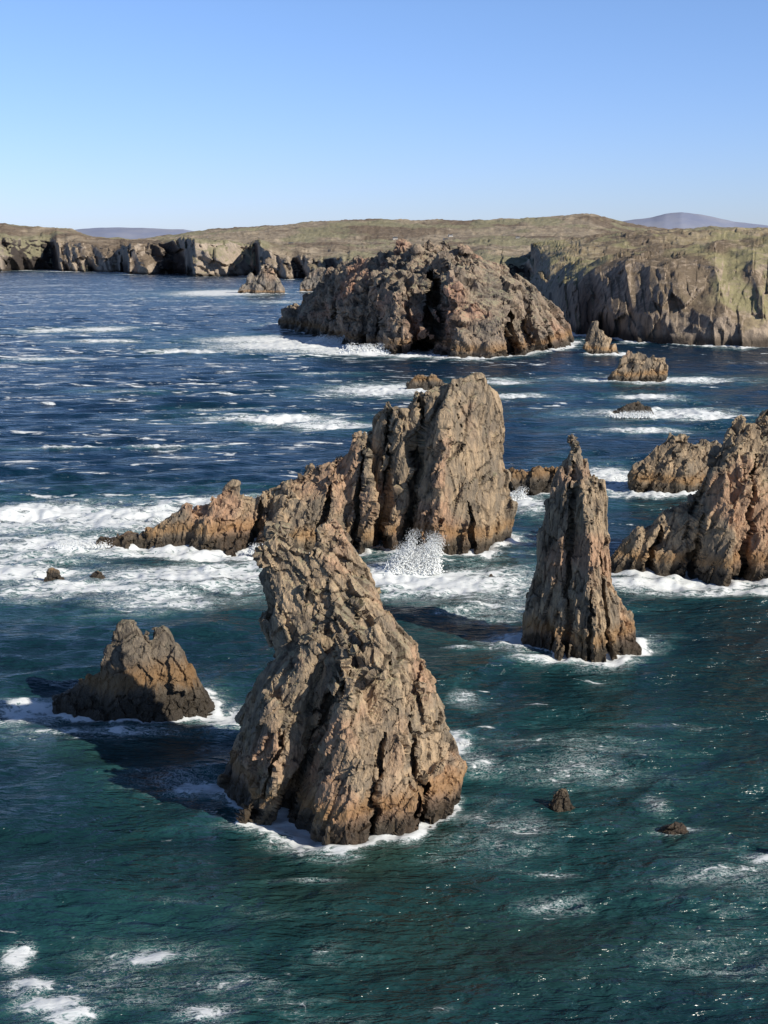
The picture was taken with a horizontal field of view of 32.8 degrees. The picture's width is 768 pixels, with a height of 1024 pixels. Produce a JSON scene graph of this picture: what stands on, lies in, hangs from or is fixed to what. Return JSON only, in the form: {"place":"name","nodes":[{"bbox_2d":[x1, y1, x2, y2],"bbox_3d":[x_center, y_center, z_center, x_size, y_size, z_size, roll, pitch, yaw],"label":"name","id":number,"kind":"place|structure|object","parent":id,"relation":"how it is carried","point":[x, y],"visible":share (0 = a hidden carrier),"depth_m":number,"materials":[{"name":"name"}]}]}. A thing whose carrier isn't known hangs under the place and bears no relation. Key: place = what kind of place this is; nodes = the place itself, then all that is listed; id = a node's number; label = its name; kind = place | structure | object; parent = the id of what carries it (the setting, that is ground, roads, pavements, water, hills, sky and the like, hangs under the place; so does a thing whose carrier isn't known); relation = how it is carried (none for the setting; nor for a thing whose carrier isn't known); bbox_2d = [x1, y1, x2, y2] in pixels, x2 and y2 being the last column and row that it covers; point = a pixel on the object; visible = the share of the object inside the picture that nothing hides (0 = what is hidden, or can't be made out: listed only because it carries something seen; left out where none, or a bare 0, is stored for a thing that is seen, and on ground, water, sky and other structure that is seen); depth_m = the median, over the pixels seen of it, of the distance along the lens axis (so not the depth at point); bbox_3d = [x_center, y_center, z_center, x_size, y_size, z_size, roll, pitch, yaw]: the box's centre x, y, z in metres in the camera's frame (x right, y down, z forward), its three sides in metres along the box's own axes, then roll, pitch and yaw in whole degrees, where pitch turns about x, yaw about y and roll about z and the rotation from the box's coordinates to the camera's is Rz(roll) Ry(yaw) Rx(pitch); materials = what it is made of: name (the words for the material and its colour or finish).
{"place":"outdoors","nodes":[
{"label":"outdoors","id":0,"kind":"place"},
{"bbox_2d":[76,227,192,238],"bbox_3d":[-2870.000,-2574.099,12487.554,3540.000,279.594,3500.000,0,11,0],"label":"distant mountain","id":1,"kind":"structure","parent":0,"point":[130,233],"depth_m":11865.51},
{"bbox_2d":[0,213,765,281],"bbox_3d":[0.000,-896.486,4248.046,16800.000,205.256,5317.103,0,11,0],"label":"moorland hills","id":2,"kind":"structure","parent":0,"point":[241,251],"depth_m":3587.46,"materials":[{"name":"green plant"}]},
{"bbox_2d":[0,270,767,1023],"bbox_3d":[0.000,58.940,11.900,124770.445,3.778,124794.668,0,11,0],"label":"sea","id":3,"kind":"structure","parent":0,"point":[146,876],"depth_m":166.59,"materials":[{"name":"liquid"}]},
{"bbox_2d":[44,567,64,581],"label":"skerry","id":4,"kind":"structure","parent":3,"relation":"in","point":[53,573],"depth_m":240.44,"materials":[{"name":"brown stone"}]},
{"bbox_2d":[48,537,112,549],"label":"breaking wave spray","id":5,"kind":"object","parent":3,"relation":"on","point":[87,545],"visible":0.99,"depth_m":267.63,"materials":[{"name":"white liquid"}]},
{"bbox_2d":[89,570,105,578],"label":"skerry","id":6,"kind":"structure","parent":3,"relation":"in","point":[97,574],"depth_m":242.88,"materials":[{"name":"brown stone"}]},
{"bbox_2d":[52,619,214,722],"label":"sea stack","id":7,"kind":"object","parent":3,"relation":"in","point":[140,676],"visible":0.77,"depth_m":171.12,"materials":[{"name":"brown stone"}]},
{"bbox_2d":[246,543,262,554],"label":"breaking wave spray","id":8,"kind":"object","parent":3,"relation":"on","point":[251,551],"visible":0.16,"depth_m":262.15,"materials":[{"name":"white liquid"}]},
{"bbox_2d":[238,268,284,293],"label":"sea stack","id":9,"kind":"object","parent":3,"relation":"in","point":[268,280],"visible":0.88,"depth_m":1761.45,"materials":[{"name":"brown stone"}]},
{"bbox_2d":[96,372,517,556],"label":"sea stack","id":10,"kind":"object","parent":3,"relation":"in","point":[428,461],"visible":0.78,"depth_m":265.60,"materials":[{"name":"brown stone"}]},
{"bbox_2d":[300,267,325,291],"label":"sea stack","id":11,"kind":"object","parent":3,"relation":"in","point":[311,280],"visible":0.42,"depth_m":1840.14,"materials":[{"name":"brown stone"}]},
{"bbox_2d":[305,334,344,343],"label":"breaking wave spray","id":12,"kind":"object","parent":3,"relation":"on","point":[336,340],"visible":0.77,"depth_m":842.26,"materials":[{"name":"white"}]},
{"bbox_2d":[216,517,467,844],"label":"sea stack","id":13,"kind":"object","parent":3,"relation":"in","point":[344,736],"visible":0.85,"depth_m":138.72,"materials":[{"name":"brown stone"}]},
{"bbox_2d":[339,343,390,353],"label":"breaking wave spray","id":14,"kind":"object","parent":3,"relation":"on","point":[364,348],"visible":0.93,"depth_m":763.57,"materials":[{"name":"white liquid"}]},
{"bbox_2d":[382,529,446,574],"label":"breaking wave spray","id":15,"kind":"object","parent":3,"relation":"on","point":[407,561],"visible":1,"depth_m":246.05,"materials":[{"name":"white liquid"}]},
{"bbox_2d":[405,373,445,389],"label":"skerry","id":16,"kind":"structure","parent":3,"relation":"in","point":[429,382],"depth_m":564.05,"materials":[{"name":"brown stone"}]},
{"bbox_2d":[278,239,573,357],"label":"rocky island","id":17,"kind":"structure","parent":3,"relation":"in","point":[404,296],"depth_m":791.40,"materials":[{"name":"brown stone"}]},
{"bbox_2d":[456,739,471,745],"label":"breaking wave spray","id":18,"kind":"object","parent":3,"relation":"on","point":[466,743],"visible":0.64,"depth_m":160.67,"materials":[{"name":"white liquid"}]},
{"bbox_2d":[510,486,528,500],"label":"breaking wave spray","id":19,"kind":"object","parent":3,"relation":"on","point":[519,495],"visible":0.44,"depth_m":316.89,"materials":[{"name":"white liquid"}]},
{"bbox_2d":[508,465,558,495],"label":"skerry","id":20,"kind":"structure","parent":3,"relation":"in","point":[536,480],"depth_m":326.92,"materials":[{"name":"brown stone"}]},
{"bbox_2d":[548,788,574,811],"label":"skerry","id":21,"kind":"structure","parent":3,"relation":"in","point":[560,801],"depth_m":143.68,"materials":[{"name":"brown stone"}]},
{"bbox_2d":[521,434,641,662],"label":"sea stack","id":22,"kind":"object","parent":3,"relation":"in","point":[575,607],"visible":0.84,"depth_m":196.03,"materials":[{"name":"brown stone"}]},
{"bbox_2d":[583,321,618,353],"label":"sea stack","id":23,"kind":"object","parent":3,"relation":"in","point":[597,340],"visible":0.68,"depth_m":754.38,"materials":[{"name":"brown stone"}]},
{"bbox_2d":[605,410,657,418],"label":"breaking wave spray","id":24,"kind":"object","parent":3,"relation":"on","point":[627,415],"visible":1,"depth_m":473.08,"materials":[{"name":"white liquid"}]},
{"bbox_2d":[613,401,653,413],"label":"skerry","id":25,"kind":"structure","parent":3,"relation":"in","point":[635,406],"depth_m":481.16,"materials":[{"name":"brown stone"}]},
{"bbox_2d":[607,350,667,381],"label":"sea stack","id":26,"kind":"object","parent":3,"relation":"in","point":[637,366],"visible":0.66,"depth_m":602.53,"materials":[{"name":"brown stone"}]},
{"bbox_2d":[657,821,688,834],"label":"skerry","id":27,"kind":"structure","parent":3,"relation":"in","point":[676,828],"depth_m":137.73,"materials":[{"name":"brown stone"}]},
{"bbox_2d":[627,432,721,493],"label":"sea stack","id":28,"kind":"object","parent":3,"relation":"in","point":[672,464],"visible":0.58,"depth_m":328.10,"materials":[{"name":"brown stone"}]},
{"bbox_2d":[610,409,767,586],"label":"sea stack","id":29,"kind":"object","parent":3,"relation":"in","point":[713,529],"visible":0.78,"depth_m":241.04,"materials":[{"name":"brown stone"}]},
{"bbox_2d":[0,0,767,230],"label":"sky","id":30,"kind":"structure","parent":0,"point":[192,115],"materials":[{"name":"blue"}]},
{"bbox_2d":[530,227,767,346],"bbox_3d":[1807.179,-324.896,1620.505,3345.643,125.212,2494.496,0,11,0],"label":"headland","id":31,"kind":"structure","parent":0,"point":[698,287],"depth_m":898.16,"materials":[{"name":"brown stone"}]},
{"bbox_2d":[624,212,767,228],"bbox_3d":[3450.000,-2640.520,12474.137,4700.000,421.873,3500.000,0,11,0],"label":"distant mountain","id":32,"kind":"structure","parent":0,"point":[682,220],"depth_m":11883.05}
]}

